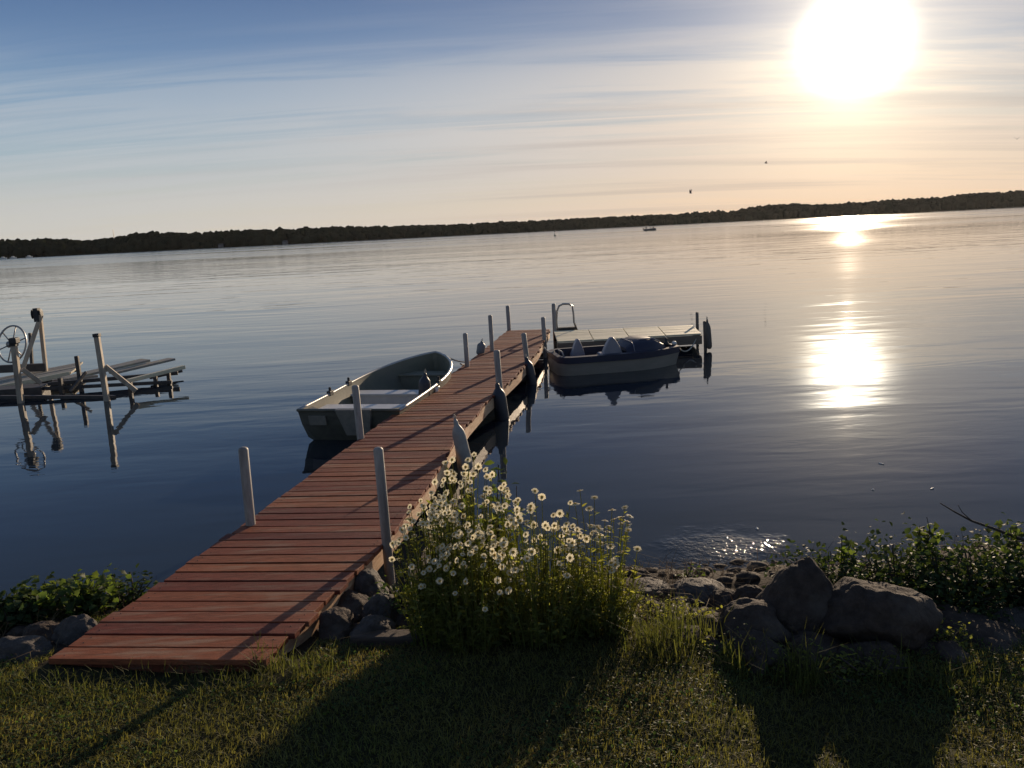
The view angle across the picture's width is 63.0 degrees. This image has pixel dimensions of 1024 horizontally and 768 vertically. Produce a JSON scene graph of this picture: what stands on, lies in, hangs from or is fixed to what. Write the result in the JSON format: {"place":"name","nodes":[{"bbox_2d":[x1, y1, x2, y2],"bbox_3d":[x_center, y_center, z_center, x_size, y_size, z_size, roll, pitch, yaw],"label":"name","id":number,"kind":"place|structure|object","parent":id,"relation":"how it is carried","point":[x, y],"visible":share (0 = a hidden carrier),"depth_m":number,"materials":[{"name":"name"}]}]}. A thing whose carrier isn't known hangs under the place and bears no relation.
{"place":"outdoors","nodes":[
{"label":"outdoors","id":0,"kind":"place"},
{"bbox_2d":[0,207,1023,600],"bbox_3d":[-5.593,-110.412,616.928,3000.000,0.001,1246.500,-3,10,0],"label":"water","id":1,"kind":"structure","parent":0,"point":[820,379],"depth_m":14.28,"materials":[{"name":"blue liquid"}]},
{"bbox_2d":[0,362,82,385],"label":"old walkway","id":2,"kind":"structure","parent":1,"relation":"in","point":[50,374],"depth_m":17.13,"materials":[{"name":"grey wood"}]},
{"bbox_2d":[0,308,185,403],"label":"boat lift","id":3,"kind":"object","parent":1,"relation":"in","point":[19,391],"visible":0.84,"depth_m":15.85,"materials":[{"name":"grey metal"}]},
{"bbox_2d":[60,359,149,379],"bbox_3d":[-8.264,-0.303,17.019,0.380,0.166,1.691,6,13,39],"label":"loose plank","id":4,"kind":"object","parent":3,"relation":"on","point":[114,367],"visible":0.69,"depth_m":17.08,"materials":[{"name":"grey wood"}]},
{"bbox_2d":[109,358,174,373],"bbox_3d":[-7.654,-0.378,17.316,0.260,0.121,1.354,4,13,35],"label":"loose plank","id":5,"kind":"object","parent":3,"relation":"on","point":[139,366],"visible":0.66,"depth_m":17.28,"materials":[{"name":"grey wood"}]},
{"bbox_2d":[296,351,452,439],"bbox_3d":[-1.729,0.166,12.716,1.488,0.776,3.855,0,11,13],"label":"rowboat","id":6,"kind":"object","parent":1,"relation":"on","point":[387,391],"visible":0.84,"depth_m":12.36,"materials":[{"name":"grey paint"}]},
{"bbox_2d":[548,336,679,375],"bbox_3d":[1.940,-0.578,15.783,2.415,0.744,1.394,-4,11,-8],"label":"pedal boat","id":7,"kind":"object","parent":1,"relation":"on","point":[627,354],"visible":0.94,"depth_m":15.29,"materials":[{"name":"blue plastic"}]},
{"bbox_2d":[552,303,706,350],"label":"side platform","id":8,"kind":"structure","parent":1,"relation":"in","point":[682,333],"depth_m":17.58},
{"bbox_2d":[556,303,577,330],"bbox_3d":[1.262,-0.869,19.038,0.499,1.969,0.160,-3,10,0],"label":"dock ladder","id":9,"kind":"object","parent":8,"relation":"attached to","point":[574,327],"visible":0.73,"depth_m":18.87,"materials":[{"name":"silver metal"}]},
{"bbox_2d":[705,317,711,348],"bbox_3d":[4.029,-1.052,17.129,0.142,0.678,0.118,-3,10,0],"label":"boat fender","id":10,"kind":"object","parent":8,"relation":"hanging from","point":[708,335],"visible":1,"depth_m":17.09,"materials":[{"name":"plastic"}]},
{"bbox_2d":[0,544,1023,767],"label":"ground","id":11,"kind":"structure","parent":0,"point":[308,642],"depth_m":4.05,"materials":[{"name":"green plant"}]},
{"bbox_2d":[0,635,52,662],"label":"rock","id":12,"kind":"object","parent":11,"relation":"on","point":[14,646],"visible":0.7,"depth_m":4.90,"materials":[{"name":"stone"}]},
{"bbox_2d":[0,578,69,631],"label":"leafy plant","id":13,"kind":"object","parent":11,"relation":"on","point":[16,612],"visible":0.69,"depth_m":5.61,"materials":[{"name":"green plant"}]},
{"bbox_2d":[22,621,58,640],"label":"rock","id":14,"kind":"object","parent":11,"relation":"on","point":[42,628],"visible":0.35,"depth_m":5.26,"materials":[{"name":"stone"}]},
{"bbox_2d":[1,563,131,622],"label":"leafy plant","id":15,"kind":"object","parent":11,"relation":"on","point":[84,596],"visible":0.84,"depth_m":5.72,"materials":[{"name":"green plant"}]},
{"bbox_2d":[51,614,97,644],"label":"rock","id":16,"kind":"object","parent":11,"relation":"on","point":[70,630],"visible":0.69,"depth_m":5.14,"materials":[{"name":"stone"}]},
{"bbox_2d":[93,563,157,609],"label":"leafy plant","id":17,"kind":"object","parent":11,"relation":"on","point":[129,598],"visible":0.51,"depth_m":6.02,"materials":[{"name":"green plant"}]},
{"bbox_2d":[0,651,312,704],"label":"grass fringe","id":18,"kind":"object","parent":11,"relation":"on","point":[175,672],"depth_m":4.47,"materials":[{"name":"green plant"}]},
{"bbox_2d":[241,630,297,677],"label":"grass tuft","id":19,"kind":"object","parent":11,"relation":"on","point":[272,661],"visible":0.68,"depth_m":4.63,"materials":[{"name":"green plant"}]},
{"bbox_2d":[48,305,550,672],"bbox_3d":[-0.633,0.494,12.010,1.473,2.223,15.133,-1,11,10],"label":"dock","id":20,"kind":"object","parent":11,"relation":"on","point":[293,562],"visible":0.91,"depth_m":6.21,"materials":[{"name":"brown wood"}]},
{"bbox_2d":[418,370,430,395],"bbox_3d":[-1.256,0.039,11.942,0.190,0.506,0.167,-3,10,0],"label":"boat fender","id":21,"kind":"object","parent":20,"relation":"hanging from","point":[424,383],"visible":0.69,"depth_m":11.88,"materials":[{"name":"white plastic"}]},
{"bbox_2d":[449,357,464,364],"bbox_3d":[-0.937,-0.422,14.421,0.156,0.246,0.544,7,15,44],"label":"mooring line","id":22,"kind":"object","parent":20,"relation":"attached to","point":[458,361],"visible":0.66,"depth_m":14.49,"materials":[{"name":"fabric"}]},
{"bbox_2d":[452,415,472,471],"bbox_3d":[-0.528,0.624,8.873,0.200,0.633,0.142,-3,10,0],"label":"boat fender","id":23,"kind":"object","parent":20,"relation":"hanging from","point":[461,443],"visible":0.9,"depth_m":8.82,"materials":[{"name":"grey plastic"}]},
{"bbox_2d":[476,338,484,353],"bbox_3d":[-0.595,-0.708,15.878,0.182,0.326,0.158,-3,10,0],"label":"boat fender","id":24,"kind":"object","parent":20,"relation":"hanging from","point":[480,347],"visible":0.83,"depth_m":15.82,"materials":[{"name":"grey plastic"}]},
{"bbox_2d":[493,379,508,420],"bbox_3d":[-0.164,0.266,11.841,0.226,0.683,0.197,-3,10,0],"label":"boat fender","id":25,"kind":"object","parent":20,"relation":"hanging from","point":[501,412],"visible":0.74,"depth_m":11.77,"materials":[{"name":"white plastic"}]},
{"bbox_2d":[524,354,536,384],"bbox_3d":[0.311,-0.216,14.451,0.236,0.626,0.187,-3,10,0],"label":"boat fender","id":26,"kind":"object","parent":20,"relation":"hanging from","point":[530,377],"visible":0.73,"depth_m":14.38,"materials":[{"name":"white plastic"}]},
{"bbox_2d":[277,637,349,682],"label":"grass tuft","id":27,"kind":"object","parent":11,"relation":"on","point":[313,667],"visible":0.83,"depth_m":4.55,"materials":[{"name":"green plant"}]},
{"bbox_2d":[318,606,354,639],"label":"rock","id":28,"kind":"object","parent":11,"relation":"on","point":[334,621],"visible":0.74,"depth_m":5.12,"materials":[{"name":"stone"}]},
{"bbox_2d":[337,589,368,622],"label":"rock","id":29,"kind":"object","parent":11,"relation":"on","point":[354,602],"visible":0.32,"depth_m":5.52,"materials":[{"name":"stone"}]},
{"bbox_2d":[354,568,388,596],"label":"rock","id":30,"kind":"object","parent":11,"relation":"on","point":[366,579],"visible":0.37,"depth_m":5.78,"materials":[{"name":"stone"}]},
{"bbox_2d":[349,614,396,637],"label":"rock","id":31,"kind":"object","parent":11,"relation":"on","point":[370,623],"visible":0.5,"depth_m":5.05,"materials":[{"name":"stone"}]},
{"bbox_2d":[362,592,402,621],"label":"rock","id":32,"kind":"object","parent":11,"relation":"on","point":[375,604],"visible":0.53,"depth_m":5.32,"materials":[{"name":"stone"}]},
{"bbox_2d":[367,562,416,617],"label":"leafy plant","id":33,"kind":"object","parent":11,"relation":"on","point":[393,588],"visible":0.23,"depth_m":5.36,"materials":[{"name":"green plant"}]},
{"bbox_2d":[399,569,411,604],"bbox_3d":[-0.690,1.352,5.431,0.079,0.313,0.032,-3,10,0],"label":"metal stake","id":34,"kind":"object","parent":11,"relation":"on","point":[403,582],"visible":0.16,"depth_m":5.41,"materials":[{"name":"metal"}]},
{"bbox_2d":[395,604,423,628],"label":"rock","id":35,"kind":"object","parent":11,"relation":"on","point":[399,618],"visible":0.09,"depth_m":5.23,"materials":[{"name":"stone"}]},
{"bbox_2d":[350,629,478,646],"bbox_3d":[-0.573,1.542,4.980,0.771,0.139,0.120,-2,10,3],"label":"rock","id":36,"kind":"object","parent":11,"relation":"on","point":[396,636],"visible":0.28,"depth_m":4.93,"materials":[{"name":"grey stone"}]},
{"bbox_2d":[386,491,480,652],"bbox_3d":[-0.444,1.102,4.912,0.560,0.912,0.557,4,12,33],"label":"daisy clump","id":37,"kind":"object","parent":11,"relation":"on","point":[427,626],"visible":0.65,"depth_m":4.82,"materials":[{"name":"green plant"}]},
{"bbox_2d":[414,452,523,613],"bbox_3d":[-0.246,0.978,5.124,0.679,1.139,0.679,-12,14,-40],"label":"daisy clump","id":38,"kind":"object","parent":11,"relation":"on","point":[452,478],"visible":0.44,"depth_m":5.06,"materials":[{"name":"green plant"}]},
{"bbox_2d":[418,525,528,659],"bbox_3d":[-0.218,1.163,4.715,0.639,0.750,0.533,-3,10,0],"label":"daisy clump","id":39,"kind":"object","parent":11,"relation":"on","point":[472,623],"visible":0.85,"depth_m":4.67,"materials":[{"name":"green plant"}]},
{"bbox_2d":[463,457,536,576],"bbox_3d":[-0.073,1.025,5.577,0.450,1.096,0.434,-10,13,-34],"label":"leafy plant","id":40,"kind":"object","parent":11,"relation":"on","point":[490,462],"visible":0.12,"depth_m":5.50,"materials":[{"name":"green plant"}]},
{"bbox_2d":[5,541,1016,636],"bbox_3d":[0.075,1.513,5.902,8.450,0.487,1.635,-3,10,0],"label":"rubble","id":41,"kind":"object","parent":11,"relation":"on","point":[17,630],"visible":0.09,"depth_m":5.96,"materials":[{"name":"stone"}]},
{"bbox_2d":[0,526,1021,662],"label":"dry stalks","id":42,"kind":"object","parent":11,"relation":"on","point":[638,610],"visible":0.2,"depth_m":5.98,"materials":[{"name":"plant"}]},
{"bbox_2d":[0,612,1023,767],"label":"clover","id":43,"kind":"object","parent":11,"relation":"on","point":[543,720],"visible":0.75,"depth_m":4.10,"materials":[{"name":"green plant"}]},
{"bbox_2d":[475,488,609,649],"bbox_3d":[0.172,1.044,4.759,0.784,0.929,0.659,-3,10,0],"label":"daisy clump","id":44,"kind":"object","parent":11,"relation":"on","point":[536,624],"visible":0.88,"depth_m":4.66,"materials":[{"name":"green plant"}]},
{"bbox_2d":[554,490,647,640],"bbox_3d":[0.500,1.050,4.856,0.579,0.878,0.610,-3,10,0],"label":"daisy clump","id":45,"kind":"object","parent":11,"relation":"on","point":[617,600],"visible":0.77,"depth_m":4.78,"materials":[{"name":"green plant"}]},
{"bbox_2d":[585,582,713,667],"bbox_3d":[0.715,1.324,4.506,0.664,0.374,0.666,-4,10,-7],"label":"grass tuft","id":46,"kind":"object","parent":11,"relation":"on","point":[663,633],"visible":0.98,"depth_m":4.54,"materials":[{"name":"green plant"}]},
{"bbox_2d":[635,577,670,594],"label":"rock","id":47,"kind":"object","parent":11,"relation":"on","point":[661,584],"visible":0.49,"depth_m":5.80,"materials":[{"name":"stone"}]},
{"bbox_2d":[641,602,664,613],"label":"rock","id":48,"kind":"object","parent":11,"relation":"on","point":[653,607],"visible":0.11,"depth_m":5.36,"materials":[{"name":"stone"}]},
{"bbox_2d":[629,593,687,619],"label":"leafy plant","id":49,"kind":"object","parent":11,"relation":"on","point":[654,604],"visible":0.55,"depth_m":5.21,"materials":[{"name":"green plant"}]},
{"bbox_2d":[656,615,686,624],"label":"rock","id":50,"kind":"object","parent":11,"relation":"on","point":[685,619],"visible":0.11,"depth_m":5.08,"materials":[{"name":"stone"}]},
{"bbox_2d":[636,595,722,621],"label":"leafy plant","id":51,"kind":"object","parent":11,"relation":"on","point":[690,609],"visible":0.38,"depth_m":5.13,"materials":[{"name":"green plant"}]},
{"bbox_2d":[670,597,692,605],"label":"rock","id":52,"kind":"object","parent":11,"relation":"on","point":[683,598],"visible":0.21,"depth_m":5.52,"materials":[{"name":"stone"}]},
{"bbox_2d":[667,625,708,643],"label":"rock","id":53,"kind":"object","parent":11,"relation":"on","point":[697,634],"visible":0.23,"depth_m":4.79,"materials":[{"name":"stone"}]},
{"bbox_2d":[666,604,718,616],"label":"rock","id":54,"kind":"object","parent":11,"relation":"on","point":[712,610],"visible":0.05,"depth_m":5.35,"materials":[{"name":"stone"}]},
{"bbox_2d":[646,591,740,647],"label":"grass tuft","id":55,"kind":"object","parent":11,"relation":"on","point":[688,621],"visible":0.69,"depth_m":4.79,"materials":[{"name":"green plant"}]},
{"bbox_2d":[673,564,715,579],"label":"leafy plant","id":56,"kind":"object","parent":11,"relation":"on","point":[696,576],"visible":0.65,"depth_m":5.96,"materials":[{"name":"green plant"}]},
{"bbox_2d":[670,577,725,603],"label":"rock","id":57,"kind":"object","parent":11,"relation":"on","point":[700,583],"visible":0.53,"depth_m":5.66,"materials":[{"name":"stone"}]},
{"bbox_2d":[691,614,720,638],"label":"rock","id":58,"kind":"object","parent":11,"relation":"on","point":[717,630],"visible":0.28,"depth_m":4.89,"materials":[{"name":"stone"}]},
{"bbox_2d":[704,635,721,650],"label":"rock","id":59,"kind":"object","parent":11,"relation":"on","point":[709,640],"visible":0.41,"depth_m":4.68,"materials":[{"name":"stone"}]},
{"bbox_2d":[682,623,755,663],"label":"leafy plant","id":60,"kind":"object","parent":11,"relation":"on","point":[719,650],"visible":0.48,"depth_m":4.60,"materials":[{"name":"green plant"}]},
{"bbox_2d":[708,588,734,604],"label":"rock","id":61,"kind":"object","parent":11,"relation":"on","point":[727,592],"visible":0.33,"depth_m":5.56,"materials":[{"name":"stone"}]},
{"bbox_2d":[698,623,779,684],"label":"grass tuft","id":62,"kind":"object","parent":11,"relation":"on","point":[739,661],"visible":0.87,"depth_m":4.41,"materials":[{"name":"green plant"}]},
{"bbox_2d":[728,584,762,603],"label":"rock","id":63,"kind":"object","parent":11,"relation":"on","point":[752,591],"visible":0.33,"depth_m":5.42,"materials":[{"name":"stone"}]},
{"bbox_2d":[716,597,791,648],"bbox_3d":[1.410,1.434,4.857,0.477,0.380,0.430,2,5,-1],"label":"rock","id":64,"kind":"object","parent":11,"relation":"on","point":[757,614],"visible":0.57,"depth_m":4.73,"materials":[{"name":"stone"}]},
{"bbox_2d":[742,643,768,675],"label":"rock","id":65,"kind":"object","parent":11,"relation":"on","point":[759,657],"visible":0.68,"depth_m":4.43,"materials":[{"name":"stone"}]},
{"bbox_2d":[729,629,791,666],"bbox_3d":[1.374,1.478,4.635,0.356,0.221,0.360,3,9,-1],"label":"rock","id":66,"kind":"object","parent":11,"relation":"on","point":[756,634],"visible":0.45,"depth_m":4.56,"materials":[{"name":"stone"}]},
{"bbox_2d":[755,557,833,633],"bbox_3d":[1.709,1.331,4.982,0.555,0.622,0.476,1,3,-1],"label":"rock","id":67,"kind":"object","parent":11,"relation":"on","point":[798,593],"visible":0.53,"depth_m":4.82,"materials":[{"name":"stone"}]},
{"bbox_2d":[758,619,846,696],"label":"grass tuft","id":68,"kind":"object","parent":11,"relation":"on","point":[792,665],"visible":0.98,"depth_m":4.30,"materials":[{"name":"green plant"}]},
{"bbox_2d":[789,634,819,670],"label":"rock","id":69,"kind":"object","parent":11,"relation":"on","point":[799,640],"visible":0.43,"depth_m":4.51,"materials":[{"name":"stone"}]},
{"bbox_2d":[766,638,850,680],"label":"leafy plant","id":70,"kind":"object","parent":11,"relation":"on","point":[798,649],"visible":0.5,"depth_m":4.42,"materials":[{"name":"green plant"}]},
{"bbox_2d":[761,539,870,587],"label":"leafy plant","id":71,"kind":"object","parent":11,"relation":"on","point":[822,564],"visible":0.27,"depth_m":5.55,"materials":[{"name":"green plant"}]},
{"bbox_2d":[786,631,845,661],"bbox_3d":[1.700,1.489,4.707,0.421,0.169,0.360,2,13,-1],"label":"rock","id":72,"kind":"object","parent":11,"relation":"on","point":[826,641],"visible":0.34,"depth_m":4.67,"materials":[{"name":"stone"}]},
{"bbox_2d":[833,534,862,577],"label":"leafy plant","id":73,"kind":"object","parent":11,"relation":"on","point":[842,549],"visible":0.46,"depth_m":5.71,"materials":[{"name":"green plant"}]},
{"bbox_2d":[825,644,912,687],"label":"leafy plant","id":74,"kind":"object","parent":11,"relation":"on","point":[859,668],"visible":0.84,"depth_m":4.39,"materials":[{"name":"green plant"}]},
{"bbox_2d":[835,640,904,672],"bbox_3d":[1.962,1.496,4.555,0.391,0.175,0.342,-8,16,1],"label":"rock","id":75,"kind":"object","parent":11,"relation":"on","point":[867,648],"visible":0.52,"depth_m":4.51,"materials":[{"name":"stone"}]},
{"bbox_2d":[820,577,942,651],"bbox_3d":[2.102,1.349,4.801,0.694,0.464,0.539,-7,4,1],"label":"rock","id":76,"kind":"object","parent":11,"relation":"on","point":[863,610],"visible":0.73,"depth_m":4.63,"materials":[{"name":"stone"}]},
{"bbox_2d":[849,633,933,692],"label":"grass tuft","id":77,"kind":"object","parent":11,"relation":"on","point":[903,669],"visible":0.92,"depth_m":4.36,"materials":[{"name":"green plant"}]},
{"bbox_2d":[817,517,993,608],"bbox_3d":[2.512,1.176,5.397,1.149,0.629,0.940,-9,12,-31],"label":"leafy plant","id":78,"kind":"object","parent":11,"relation":"on","point":[892,576],"visible":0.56,"depth_m":5.33,"materials":[{"name":"green plant"}]},
{"bbox_2d":[904,517,951,569],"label":"leafy plant","id":79,"kind":"object","parent":11,"relation":"on","point":[920,531],"visible":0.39,"depth_m":5.68,"materials":[{"name":"green plant"}]},
{"bbox_2d":[874,511,1023,621],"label":"leafy plant","id":80,"kind":"object","parent":11,"relation":"on","point":[969,585],"visible":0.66,"depth_m":5.27,"materials":[{"name":"green plant"}]},
{"bbox_2d":[932,640,970,664],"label":"rock","id":81,"kind":"object","parent":11,"relation":"on","point":[953,649],"visible":0.66,"depth_m":4.51,"materials":[{"name":"stone"}]},
{"bbox_2d":[928,618,976,652],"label":"leafy plant","id":82,"kind":"object","parent":11,"relation":"on","point":[952,635],"visible":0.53,"depth_m":4.68,"materials":[{"name":"green plant"}]},
{"bbox_2d":[914,646,1002,706],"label":"grass tuft","id":83,"kind":"object","parent":11,"relation":"on","point":[961,683],"visible":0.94,"depth_m":4.25,"materials":[{"name":"green plant"}]},
{"bbox_2d":[936,604,989,635],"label":"rock","id":84,"kind":"object","parent":11,"relation":"on","point":[951,613],"visible":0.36,"depth_m":4.97,"materials":[{"name":"stone"}]},
{"bbox_2d":[944,618,1023,646],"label":"rock","id":85,"kind":"object","parent":11,"relation":"on","point":[981,628],"visible":0.5,"depth_m":4.77,"materials":[{"name":"stone"}]},
{"bbox_2d":[952,594,1016,619],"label":"leafy plant","id":86,"kind":"object","parent":11,"relation":"on","point":[995,609],"visible":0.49,"depth_m":5.11,"materials":[{"name":"green plant"}]},
{"bbox_2d":[951,526,1023,609],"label":"leafy plant","id":87,"kind":"object","parent":11,"relation":"on","point":[1017,578],"visible":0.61,"depth_m":5.27,"materials":[{"name":"green plant"}]},
{"bbox_2d":[951,512,1023,568],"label":"leafy plant","id":88,"kind":"object","parent":11,"relation":"on","point":[996,535],"visible":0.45,"depth_m":5.71,"materials":[{"name":"green plant"}]},
{"bbox_2d":[979,636,1013,653],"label":"rock","id":89,"kind":"object","parent":11,"relation":"on","point":[996,642],"visible":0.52,"depth_m":4.62,"materials":[{"name":"stone"}]},
{"bbox_2d":[990,606,1023,630],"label":"rock","id":90,"kind":"object","parent":11,"relation":"on","point":[1016,614],"visible":0.52,"depth_m":4.99,"materials":[{"name":"stone"}]},
{"bbox_2d":[1006,526,1023,589],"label":"leafy plant","id":91,"kind":"object","parent":11,"relation":"on","point":[1011,543],"visible":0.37,"depth_m":5.39,"materials":[{"name":"green plant"}]},
{"bbox_2d":[940,503,1023,541],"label":"bare branch","id":92,"kind":"object","parent":91,"relation":"attached to","point":[992,528],"visible":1,"depth_m":5.73,"materials":[{"name":"brown wood"}]},
{"bbox_2d":[0,0,1023,240],"label":"sky","id":93,"kind":"structure","parent":0,"point":[125,117],"materials":[{"name":"blue"}]},
{"bbox_2d":[7,206,1023,258],"bbox_3d":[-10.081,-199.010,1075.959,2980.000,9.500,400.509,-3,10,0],"label":"shore","id":94,"kind":"structure","parent":0,"point":[490,233],"depth_m":921.44,"materials":[{"name":"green plant"}]},
{"bbox_2d":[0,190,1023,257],"bbox_3d":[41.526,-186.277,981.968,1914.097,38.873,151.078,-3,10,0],"label":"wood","id":95,"kind":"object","parent":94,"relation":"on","point":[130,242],"visible":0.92,"depth_m":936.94,"materials":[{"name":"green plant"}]}
]}

